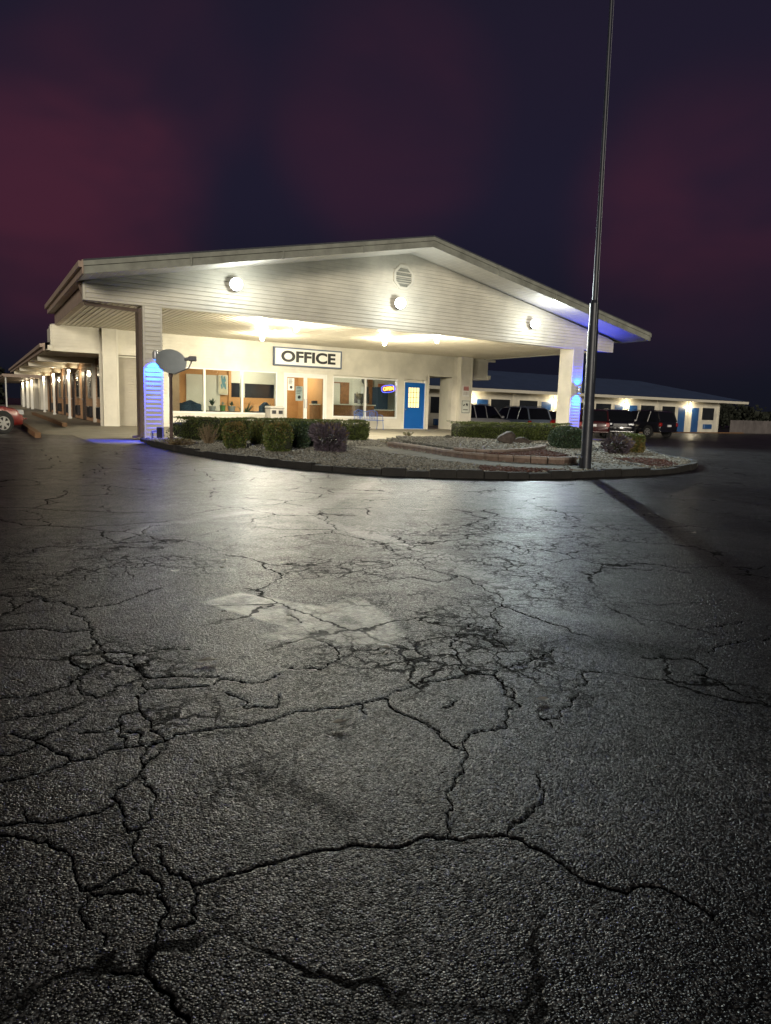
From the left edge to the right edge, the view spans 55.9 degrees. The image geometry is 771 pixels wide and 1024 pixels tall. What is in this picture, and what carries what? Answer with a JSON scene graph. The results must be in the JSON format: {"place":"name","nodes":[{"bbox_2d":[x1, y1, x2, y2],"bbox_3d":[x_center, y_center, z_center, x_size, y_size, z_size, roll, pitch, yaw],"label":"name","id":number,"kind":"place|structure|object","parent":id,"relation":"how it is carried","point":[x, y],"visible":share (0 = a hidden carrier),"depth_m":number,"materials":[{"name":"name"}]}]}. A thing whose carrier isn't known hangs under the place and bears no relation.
{"place":"outdoors","nodes":[
{"label":"outdoors","id":0,"kind":"place"},
{"bbox_2d":[206,411,237,411],"bbox_3d":[-6.967,-3.974,30.892,1.440,0.640,0.440,-4,10,-33],"label":"table","id":1,"kind":"object","parent":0,"point":[221,411],"visible":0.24,"depth_m":30.63,"materials":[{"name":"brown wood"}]},
{"bbox_2d":[209,398,215,410],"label":"potted plant","id":2,"kind":"object","parent":1,"relation":"on","point":[212,407],"visible":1,"depth_m":30.46,"materials":[{"name":"green plant"}]},
{"bbox_2d":[219,401,225,410],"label":"potted plant","id":3,"kind":"object","parent":1,"relation":"on","point":[222,407],"visible":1,"depth_m":30.71,"materials":[{"name":"green plant"}]},
{"bbox_2d":[228,402,235,410],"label":"potted plant","id":4,"kind":"object","parent":1,"relation":"on","point":[231,408],"visible":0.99,"depth_m":30.91,"materials":[{"name":"green plant"}]},
{"bbox_2d":[0,397,770,1023],"bbox_3d":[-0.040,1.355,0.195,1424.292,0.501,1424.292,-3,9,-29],"label":"asphalt lot","id":5,"kind":"structure","parent":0,"point":[452,821],"depth_m":2.46,"materials":[{"name":"grey asphalt"}]},
{"bbox_2d":[0,367,8,404],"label":"tree line","id":6,"kind":"object","parent":5,"relation":"on","point":[2,391],"visible":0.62,"depth_m":92.43,"materials":[{"name":"black plant"}]},
{"bbox_2d":[0,406,26,433],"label":"parked car","id":7,"kind":"object","parent":5,"relation":"on","point":[10,418],"visible":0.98,"depth_m":21.91,"materials":[{"name":"red paint"}]},
{"bbox_2d":[0,373,47,409],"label":"room block","id":8,"kind":"structure","parent":5,"relation":"on","point":[32,394],"depth_m":60.60,"materials":[{"name":"white paint"}]},
{"bbox_2d":[0,405,52,412],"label":"walkway","id":9,"kind":"structure","parent":5,"relation":"on","point":[17,406],"depth_m":68.48,"materials":[{"name":"concrete"}]},
{"bbox_2d":[20,422,40,437],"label":"painted curb","id":10,"kind":"structure","parent":5,"relation":"on","point":[33,432],"depth_m":21.75,"materials":[{"name":"orange paint"}]},
{"bbox_2d":[16,409,100,425],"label":"walkway","id":11,"kind":"structure","parent":5,"relation":"on","point":[31,419],"depth_m":32.73,"materials":[{"name":"concrete"}]},
{"bbox_2d":[32,412,66,426],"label":"painted curb","id":12,"kind":"structure","parent":11,"relation":"on","point":[56,421],"depth_m":29.62,"materials":[{"name":"orange paint"}]},
{"bbox_2d":[9,342,179,422],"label":"room wing","id":13,"kind":"structure","parent":11,"relation":"on","point":[74,391],"depth_m":35.03,"materials":[{"name":"white paint"}]},
{"bbox_2d":[49,379,51,411],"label":"room door","id":14,"kind":"structure","parent":13,"relation":"in","point":[49,379],"depth_m":49.90,"materials":[{"name":"brown wood"}]},
{"bbox_2d":[55,378,58,413],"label":"room door","id":15,"kind":"structure","parent":13,"relation":"in","point":[56,391],"depth_m":45.84,"materials":[{"name":"brown metal"}]},
{"bbox_2d":[58,375,61,397],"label":"window","id":16,"kind":"structure","parent":13,"relation":"in","point":[59,376],"depth_m":43.67,"materials":[{"name":"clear glass"}]},
{"bbox_2d":[62,376,65,414],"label":"room door","id":17,"kind":"structure","parent":13,"relation":"in","point":[63,377],"depth_m":41.81,"materials":[{"name":"brown metal"}]},
{"bbox_2d":[71,374,75,416],"bbox_3d":[-16.347,-6.086,38.022,0.100,2.230,1.000,-3,9,-29],"label":"room door","id":18,"kind":"structure","parent":13,"relation":"in","point":[72,375],"depth_m":37.87,"materials":[{"name":"brown wood"}]},
{"bbox_2d":[76,370,80,397],"bbox_3d":[-15.253,-6.340,36.047,0.080,1.360,1.240,-3,9,-29],"label":"window","id":19,"kind":"structure","parent":13,"relation":"in","point":[78,394],"depth_m":35.77,"materials":[{"name":"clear glass"}]},
{"bbox_2d":[82,371,86,419],"bbox_3d":[-14.211,-5.474,34.224,0.100,2.230,1.000,-3,9,-29],"label":"room door","id":20,"kind":"structure","parent":13,"relation":"in","point":[83,373],"depth_m":34.06,"materials":[{"name":"brown metal"}]},
{"bbox_2d":[87,367,91,398],"bbox_3d":[-13.117,-5.728,32.249,0.080,1.360,1.240,-3,9,-29],"label":"window","id":21,"kind":"structure","parent":13,"relation":"in","point":[89,370],"depth_m":32.02,"materials":[{"name":"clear glass"}]},
{"bbox_2d":[97,365,99,398],"bbox_3d":[-11.661,-5.311,29.660,0.080,1.360,1.240,-3,9,-29],"label":"window","id":22,"kind":"structure","parent":13,"relation":"in","point":[98,385],"depth_m":29.82,"materials":[{"name":"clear glass"}]},
{"bbox_2d":[90,421,437,429],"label":"office floor slab","id":23,"kind":"structure","parent":5,"relation":"on","point":[432,427],"depth_m":38.24,"materials":[{"name":"grey concrete"}]},
{"bbox_2d":[180,400,202,410],"bbox_3d":[-8.158,-4.134,29.932,1.110,0.960,0.820,-4,10,-33],"label":"sofa","id":24,"kind":"object","parent":23,"relation":"on","point":[189,405],"visible":0.22,"depth_m":29.56,"materials":[{"name":"blue fabric"}]},
{"bbox_2d":[237,401,252,412],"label":"potted plant","id":25,"kind":"object","parent":23,"relation":"on","point":[247,410],"visible":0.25,"depth_m":31.13,"materials":[{"name":"green plant"}]},
{"bbox_2d":[249,402,269,412],"bbox_3d":[-5.530,-4.324,31.790,0.820,0.960,0.880,6,9,27],"label":"sofa","id":26,"kind":"object","parent":23,"relation":"on","point":[262,407],"visible":0.22,"depth_m":31.37,"materials":[{"name":"blue fabric"}]},
{"bbox_2d":[309,401,319,418],"bbox_3d":[-3.221,-4.445,32.969,0.400,1.200,0.360,-4,10,-33],"label":"side stand","id":27,"kind":"object","parent":23,"relation":"on","point":[314,410],"visible":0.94,"depth_m":32.82,"materials":[{"name":"brown wood"}]},
{"bbox_2d":[333,404,375,416],"bbox_3d":[-1.869,-4.602,34.688,2.860,1.100,0.700,-4,10,-33],"label":"reception counter","id":28,"kind":"object","parent":23,"relation":"on","point":[344,409],"visible":0.45,"depth_m":34.44,"materials":[{"name":"brown wood"}]},
{"bbox_2d":[354,392,362,403],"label":"potted plant","id":29,"kind":"object","parent":28,"relation":"on","point":[358,396],"visible":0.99,"depth_m":34.68,"materials":[{"name":"green plant"}]},
{"bbox_2d":[354,393,368,403],"bbox_3d":[-1.153,-5.493,35.339,0.840,0.520,0.200,-4,10,-33],"label":"monitor","id":30,"kind":"object","parent":28,"relation":"on","point":[361,399],"visible":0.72,"depth_m":35.30,"materials":[{"name":"plastic"}]},
{"bbox_2d":[372,387,387,409],"bbox_3d":[-0.290,-5.372,37.201,0.640,2.000,0.518,-4,10,-33],"label":"cabinet","id":31,"kind":"object","parent":23,"relation":"on","point":[379,400],"visible":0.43,"depth_m":36.94,"materials":[{"name":"blue wood"}]},
{"bbox_2d":[374,409,394,416],"bbox_3d":[0.111,-4.625,36.028,1.600,0.880,0.680,-4,10,-33],"label":"side desk","id":32,"kind":"object","parent":23,"relation":"on","point":[387,413],"visible":0.32,"depth_m":35.56,"materials":[{"name":"brown wood"}]},
{"bbox_2d":[30,425,604,445],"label":"porch floor","id":33,"kind":"structure","parent":5,"relation":"on","point":[117,435],"depth_m":24.42,"materials":[{"name":"concrete"}]},
{"bbox_2d":[265,406,283,420],"bbox_3d":[-4.634,-3.951,30.340,0.660,0.930,0.565,-4,10,-33],"label":"newspaper box","id":34,"kind":"object","parent":33,"relation":"on","point":[274,411],"visible":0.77,"depth_m":30.10,"materials":[{"name":"plastic"}]},
{"bbox_2d":[45,235,651,438],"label":"motel office","id":35,"kind":"structure","parent":33,"relation":"on","point":[123,317],"depth_m":25.47,"materials":[{"name":"white paint"}]},
{"bbox_2d":[118,355,136,424],"bbox_3d":[-9.637,-4.650,27.875,1.337,2.640,0.034,-4,10,-33],"label":"recessed door","id":36,"kind":"structure","parent":35,"relation":"in","point":[127,366],"depth_m":27.74,"materials":[{"name":"white paint"}]},
{"bbox_2d":[152,350,157,359],"bbox_3d":[-6.206,-4.224,19.582,0.130,0.255,0.175,-4,10,-33],"label":"wall lamp","id":37,"kind":"object","parent":35,"relation":"attached to","point":[154,353],"visible":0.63,"depth_m":19.51,"materials":[{"name":"grey metal"}]},
{"bbox_2d":[151,427,161,437],"bbox_3d":[-6.276,-2.152,19.901,0.299,0.350,0.080,-3,9,-29],"label":"utility box","id":38,"kind":"object","parent":35,"relation":"attached to","point":[159,432],"visible":0.85,"depth_m":19.89,"materials":[{"name":"plastic"}]},
{"bbox_2d":[186,374,219,410],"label":"interior wall","id":39,"kind":"structure","parent":35,"relation":"in","point":[194,382],"depth_m":33.54,"materials":[{"name":"beige paint"}]},
{"bbox_2d":[168,367,276,414],"bbox_3d":[-6.559,-4.906,29.589,4.655,1.800,0.149,-4,10,-33],"label":"window frame","id":40,"kind":"structure","parent":35,"relation":"in","point":[204,369],"depth_m":29.59,"materials":[{"name":"white paint"}]},
{"bbox_2d":[218,375,227,394],"bbox_3d":[-7.598,-5.947,33.979,0.480,0.906,0.032,-4,10,-33],"label":"picture","id":41,"kind":"object","parent":35,"relation":"attached to","point":[222,384],"visible":1,"depth_m":33.97,"materials":[{"name":"white paper"}]},
{"bbox_2d":[230,278,242,290],"bbox_3d":[-4.236,-6.396,20.439,0.347,0.353,0.377,-4,10,-33],"label":"flood lamp","id":42,"kind":"object","parent":35,"relation":"attached to","point":[236,284],"visible":1,"depth_m":20.32,"materials":[{"name":"plastic"}]},
{"bbox_2d":[231,383,273,398],"bbox_3d":[-6.200,-5.872,35.169,2.862,0.700,0.040,-4,10,-33],"label":"dark rear window","id":43,"kind":"structure","parent":35,"relation":"in","point":[251,390],"depth_m":35.08,"materials":[{"name":"black glass"}]},
{"bbox_2d":[258,319,264,327],"bbox_3d":[-3.812,-5.798,22.353,0.220,0.250,0.217,-3,9,-29],"label":"ceiling lamp","id":44,"kind":"object","parent":35,"relation":"attached to","point":[261,323],"visible":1,"depth_m":22.29,"materials":[{"name":"white paint"}]},
{"bbox_2d":[260,334,264,340],"bbox_3d":[-4.574,-6.486,26.969,0.220,0.250,0.217,-3,9,-29],"label":"ceiling lamp","id":45,"kind":"object","parent":35,"relation":"attached to","point":[262,337],"visible":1,"depth_m":26.91,"materials":[{"name":"white paint"}]},
{"bbox_2d":[288,378,293,389],"bbox_3d":[-4.046,-5.477,31.125,0.300,0.520,0.017,-4,10,-33],"label":"poster","id":46,"kind":"object","parent":35,"relation":"attached to","point":[290,383],"visible":1,"depth_m":31.12,"materials":[{"name":"white paper"}]},
{"bbox_2d":[293,323,299,331],"bbox_3d":[-2.841,-5.887,23.174,0.220,0.250,0.217,-3,9,-29],"label":"ceiling lamp","id":47,"kind":"object","parent":35,"relation":"attached to","point":[296,327],"visible":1,"depth_m":23.11,"materials":[{"name":"white paint"}]},
{"bbox_2d":[295,386,302,400],"bbox_3d":[-3.740,-5.134,31.471,0.340,0.620,0.016,-4,10,-33],"label":"poster","id":48,"kind":"object","parent":35,"relation":"attached to","point":[299,393],"visible":1,"depth_m":31.47,"materials":[{"name":"white paper"}]},
{"bbox_2d":[273,346,341,368],"bbox_3d":[-3.334,-6.637,31.324,3.260,0.770,0.155,-4,10,-33],"label":"office sign","id":49,"kind":"object","parent":35,"relation":"attached to","point":[300,357],"visible":1,"depth_m":31.22,"materials":[{"name":"white plastic"}]},
{"bbox_2d":[332,376,397,418],"bbox_3d":[-0.921,-5.226,33.326,3.511,1.820,0.149,-4,10,-33],"label":"window frame","id":50,"kind":"structure","parent":35,"relation":"in","point":[365,379],"depth_m":33.29,"materials":[{"name":"white paint"}]},
{"bbox_2d":[381,385,394,392],"bbox_3d":[0.122,-5.776,34.063,0.761,0.341,0.082,-12,14,-32],"label":"open sign","id":51,"kind":"object","parent":35,"relation":"attached to","point":[387,388],"visible":1,"depth_m":34.04,"materials":[{"name":"blue"}]},
{"bbox_2d":[395,297,405,308],"bbox_3d":[0.434,-6.750,23.514,0.325,0.353,0.386,-4,10,-33],"label":"flood lamp","id":52,"kind":"object","parent":35,"relation":"attached to","point":[400,302],"visible":1,"depth_m":23.40,"materials":[{"name":"glass"}]},
{"bbox_2d":[434,336,439,342],"bbox_3d":[1.814,-6.112,25.698,0.220,0.250,0.217,-3,9,-29],"label":"ceiling lamp","id":53,"kind":"object","parent":35,"relation":"attached to","point":[436,339],"visible":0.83,"depth_m":25.64,"materials":[{"name":"white paint"}]},
{"bbox_2d":[461,400,469,413],"bbox_3d":[3.991,-5.238,36.178,0.540,0.660,0.018,-4,10,-34],"label":"camera notice","id":54,"kind":"object","parent":35,"relation":"attached to","point":[465,406],"visible":1,"depth_m":36.17,"materials":[{"name":"plastic"}]},
{"bbox_2d":[462,385,469,396],"bbox_3d":[3.997,-6.004,36.056,0.420,0.530,0.018,-4,10,-34],"label":"parking notice","id":55,"kind":"object","parent":35,"relation":"attached to","point":[465,390],"visible":1,"depth_m":36.05,"materials":[{"name":"white paint"}]},
{"bbox_2d":[530,319,539,328],"bbox_3d":[5.499,-6.963,26.883,0.329,0.353,0.388,-4,10,-33],"label":"flood lamp","id":56,"kind":"object","parent":35,"relation":"attached to","point":[534,323],"visible":1,"depth_m":26.78,"materials":[{"name":"plastic"}]},
{"bbox_2d":[354,409,383,429],"bbox_3d":[-0.749,-4.151,32.667,1.280,0.896,0.606,-4,10,-33],"label":"bench","id":57,"kind":"object","parent":33,"relation":"on","point":[359,412],"visible":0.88,"depth_m":32.81,"materials":[{"name":"blue paint"}]},
{"bbox_2d":[332,719,348,723],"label":"fallen leaf","id":58,"kind":"object","parent":5,"relation":"on","point":[338,721],"visible":1,"depth_m":2.58,"materials":[{"name":"plant"}]},
{"bbox_2d":[140,438,697,478],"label":"island curb","id":59,"kind":"structure","parent":5,"relation":"on","point":[476,473],"depth_m":12.65,"materials":[{"name":"grey concrete"}]},
{"bbox_2d":[471,403,509,424],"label":"parked car","id":60,"kind":"object","parent":5,"relation":"on","point":[484,413],"visible":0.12,"depth_m":44.89,"materials":[{"name":"silver metal"}]},
{"bbox_2d":[498,406,552,426],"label":"parked car","id":61,"kind":"object","parent":5,"relation":"on","point":[532,414],"visible":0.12,"depth_m":45.96,"materials":[{"name":"metal"}]},
{"bbox_2d":[549,410,555,426],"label":"parked car","id":62,"kind":"object","parent":5,"relation":"on","point":[553,415],"visible":0.01,"depth_m":50.81,"materials":[{"name":"red paint"}]},
{"bbox_2d":[428,370,748,431],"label":"room wing","id":63,"kind":"structure","parent":5,"relation":"on","point":[498,390],"depth_m":66.33,"materials":[{"name":"white paint"}]},
{"bbox_2d":[429,395,439,413],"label":"window","id":64,"kind":"structure","parent":63,"relation":"in","point":[433,400],"depth_m":55.04,"materials":[{"name":"black glass"}]},
{"bbox_2d":[490,398,510,410],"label":"window","id":65,"kind":"structure","parent":63,"relation":"in","point":[499,403],"depth_m":58.76,"materials":[{"name":"black glass"}]},
{"bbox_2d":[518,399,537,406],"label":"window","id":66,"kind":"structure","parent":63,"relation":"in","point":[522,402],"depth_m":60.48,"materials":[{"name":"black glass"}]},
{"bbox_2d":[595,403,611,409],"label":"window","id":67,"kind":"structure","parent":63,"relation":"in","point":[597,405],"depth_m":65.86,"materials":[{"name":"black glass"}]},
{"bbox_2d":[640,404,654,410],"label":"window","id":68,"kind":"structure","parent":63,"relation":"in","point":[642,407],"depth_m":69.43,"materials":[{"name":"black glass"}]},
{"bbox_2d":[661,405,675,412],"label":"window","id":69,"kind":"structure","parent":63,"relation":"in","point":[672,409],"depth_m":71.41,"materials":[{"name":"black glass"}]},
{"bbox_2d":[701,407,714,420],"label":"window","id":70,"kind":"structure","parent":63,"relation":"in","point":[707,414],"depth_m":75.11,"materials":[{"name":"black glass"}]},
{"bbox_2d":[579,408,609,437],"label":"parked car","id":71,"kind":"object","parent":5,"relation":"on","point":[601,423],"visible":0.46,"depth_m":46.74,"materials":[{"name":"red paint"}]},
{"bbox_2d":[599,409,636,436],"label":"parked car","id":72,"kind":"object","parent":5,"relation":"on","point":[620,421],"visible":0.43,"depth_m":51.44,"materials":[{"name":"black paint"}]},
{"bbox_2d":[612,410,677,436],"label":"parked car","id":73,"kind":"object","parent":5,"relation":"on","point":[648,423],"visible":0.57,"depth_m":54.00,"materials":[{"name":"black paint"}]},
{"bbox_2d":[639,432,742,432],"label":"painted curb","id":74,"kind":"structure","parent":5,"relation":"on","point":[705,432],"depth_m":72.88,"materials":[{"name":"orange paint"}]},
{"bbox_2d":[718,404,770,427],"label":"tree line","id":75,"kind":"object","parent":5,"relation":"on","point":[728,413],"visible":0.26,"depth_m":109.53,"materials":[{"name":"green plant"}]},
{"bbox_2d":[729,420,770,433],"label":"board fence","id":76,"kind":"object","parent":5,"relation":"on","point":[756,427],"visible":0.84,"depth_m":77.67,"materials":[{"name":"grey wood"}]},
{"bbox_2d":[0,0,770,414],"label":"sky","id":77,"kind":"structure","parent":0,"point":[128,127],"materials":[{"name":"purple"}]},
{"bbox_2d":[146,438,691,476],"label":"gravel","id":78,"kind":"structure","parent":0,"point":[376,457],"depth_m":15.16,"materials":[{"name":"grey gravel"}]},
{"bbox_2d":[155,349,196,442],"bbox_3d":[-4.906,-2.732,17.354,0.970,2.266,0.588,3,8,5],"label":"satellite dish","id":79,"kind":"object","parent":78,"relation":"on","point":[171,362],"visible":0.98,"depth_m":17.33,"materials":[{"name":"grey paint"}]},
{"bbox_2d":[164,437,193,444],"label":"dead groundcover","id":80,"kind":"object","parent":78,"relation":"on","point":[177,441],"visible":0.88,"depth_m":16.59,"materials":[{"name":"brown plant"}]},
{"bbox_2d":[197,424,219,443],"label":"dry plant","id":81,"kind":"object","parent":78,"relation":"on","point":[208,436],"visible":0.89,"depth_m":17.76,"materials":[{"name":"brown plant"}]},
{"bbox_2d":[221,421,247,448],"bbox_3d":[-3.365,-1.706,16.196,0.587,0.662,0.563,-3,9,-29],"label":"clipped shrub","id":82,"kind":"object","parent":78,"relation":"on","point":[234,434],"visible":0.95,"depth_m":16.03,"materials":[{"name":"green plant"}]},
{"bbox_2d":[248,420,266,443],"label":"clipped shrub","id":83,"kind":"object","parent":78,"relation":"on","point":[255,430],"visible":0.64,"depth_m":18.06,"materials":[{"name":"green plant"}]},
{"bbox_2d":[164,416,351,440],"bbox_3d":[-3.381,-2.325,20.374,5.652,0.702,0.770,-4,10,-33],"label":"long hedge","id":84,"kind":"object","parent":78,"relation":"on","point":[186,429],"visible":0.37,"depth_m":19.27,"materials":[{"name":"green plant"}]},
{"bbox_2d":[262,420,293,451],"bbox_3d":[-2.308,-1.613,15.597,0.668,0.716,0.635,-3,9,-29],"label":"clipped shrub","id":85,"kind":"object","parent":78,"relation":"on","point":[278,436],"visible":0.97,"depth_m":15.40,"materials":[{"name":"green plant"}]},
{"bbox_2d":[290,420,310,448],"bbox_3d":[-2.023,-1.825,17.153,0.593,0.705,0.567,-3,9,-29],"label":"clipped shrub","id":86,"kind":"object","parent":78,"relation":"on","point":[301,436],"visible":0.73,"depth_m":16.99,"materials":[{"name":"green plant"}]},
{"bbox_2d":[308,421,321,445],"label":"clipped shrub","id":87,"kind":"object","parent":78,"relation":"on","point":[311,442],"visible":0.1,"depth_m":18.09,"materials":[{"name":"green plant"}]},
{"bbox_2d":[307,421,350,451],"bbox_3d":[-1.256,-1.618,16.103,0.918,0.817,0.850,-3,9,-29],"label":"purple shrub","id":88,"kind":"object","parent":78,"relation":"on","point":[337,443],"visible":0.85,"depth_m":15.94,"materials":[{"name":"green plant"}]},
{"bbox_2d":[344,419,370,440],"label":"square hedge","id":89,"kind":"object","parent":78,"relation":"on","point":[360,430],"visible":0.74,"depth_m":21.72,"materials":[{"name":"green plant"}]},
{"bbox_2d":[387,442,576,464],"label":"retaining wall","id":90,"kind":"structure","parent":78,"relation":"on","point":[569,459],"depth_m":14.79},
{"bbox_2d":[354,446,641,469],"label":"stone path","id":91,"kind":"structure","parent":78,"relation":"on","point":[448,458],"depth_m":14.42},
{"bbox_2d":[575,0,613,468],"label":"flagpole","id":92,"kind":"object","parent":91,"relation":"on","point":[588,410],"visible":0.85,"depth_m":13.06,"materials":[{"name":"grey metal"}]},
{"bbox_2d":[447,420,572,440],"bbox_3d":[4.460,-2.821,25.396,5.238,0.713,0.773,-2,9,-27],"label":"hedge","id":93,"kind":"object","parent":78,"relation":"on","point":[492,430],"visible":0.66,"depth_m":24.87,"materials":[{"name":"green plant"}]},
{"bbox_2d":[548,425,581,448],"bbox_3d":[5.220,-2.141,20.849,1.090,0.707,0.998,-3,9,-29],"label":"round shrub","id":94,"kind":"object","parent":78,"relation":"on","point":[567,437],"visible":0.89,"depth_m":20.51,"materials":[{"name":"green plant"}]},
{"bbox_2d":[536,442,665,469],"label":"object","id":95,"kind":"object","parent":78,"relation":"on","point":[602,459],"visible":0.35,"depth_m":15.45,"materials":[{"name":"stone"}]},
{"bbox_2d":[600,432,635,453],"bbox_3d":[5.999,-1.758,18.845,0.755,0.678,1.044,7,10,33],"label":"purple shrub","id":96,"kind":"object","parent":78,"relation":"on","point":[614,443],"visible":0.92,"depth_m":18.62,"materials":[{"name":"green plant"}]},
{"bbox_2d":[620,432,645,452],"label":"square shrub","id":97,"kind":"object","parent":78,"relation":"on","point":[639,444],"visible":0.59,"depth_m":19.36,"materials":[{"name":"green plant"}]},
{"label":"raised bed","id":98,"kind":"structure","parent":78,"relation":"on","visible":0},
{"bbox_2d":[396,437,498,451],"bbox_3d":[2.154,-1.761,18.708,3.320,0.055,7.123,0,8,-9],"label":"bed","id":99,"kind":"object","parent":98,"relation":"on","point":[446,447],"visible":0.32,"depth_m":17.28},
{"bbox_2d":[497,431,515,443],"bbox_3d":[3.056,-1.886,18.506,0.378,0.349,0.479,9,11,43],"label":"boulder","id":100,"kind":"object","parent":99,"relation":"on","point":[509,437],"visible":0.91,"depth_m":18.38,"materials":[{"name":"brown stone"}]},
{"bbox_2d":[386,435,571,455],"bbox_3d":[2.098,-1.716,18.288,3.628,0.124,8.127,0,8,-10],"label":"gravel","id":101,"kind":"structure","parent":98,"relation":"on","point":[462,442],"depth_m":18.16,"materials":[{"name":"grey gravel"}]},
{"bbox_2d":[454,444,545,452],"bbox_3d":[3.044,-1.425,16.544,1.040,0.120,3.652,9,11,42],"label":"bed edging","id":102,"kind":"object","parent":98,"relation":"on","point":[539,446],"visible":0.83,"depth_m":15.40,"materials":[{"name":"stone"}]},
{"bbox_2d":[513,437,530,443],"bbox_3d":[3.567,-1.856,19.086,0.527,0.240,0.337,2,8,-1],"label":"boulder","id":103,"kind":"object","parent":98,"relation":"on","point":[521,440],"visible":0.49,"depth_m":18.97,"materials":[{"name":"grey stone"}]},
{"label":"mulch bed","id":104,"kind":"structure","parent":0,"visible":0},
{"bbox_2d":[478,449,677,471],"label":"mulch","id":105,"kind":"object","parent":104,"relation":"on","point":[544,452],"visible":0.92,"depth_m":14.77,"materials":[{"name":"red plant"}]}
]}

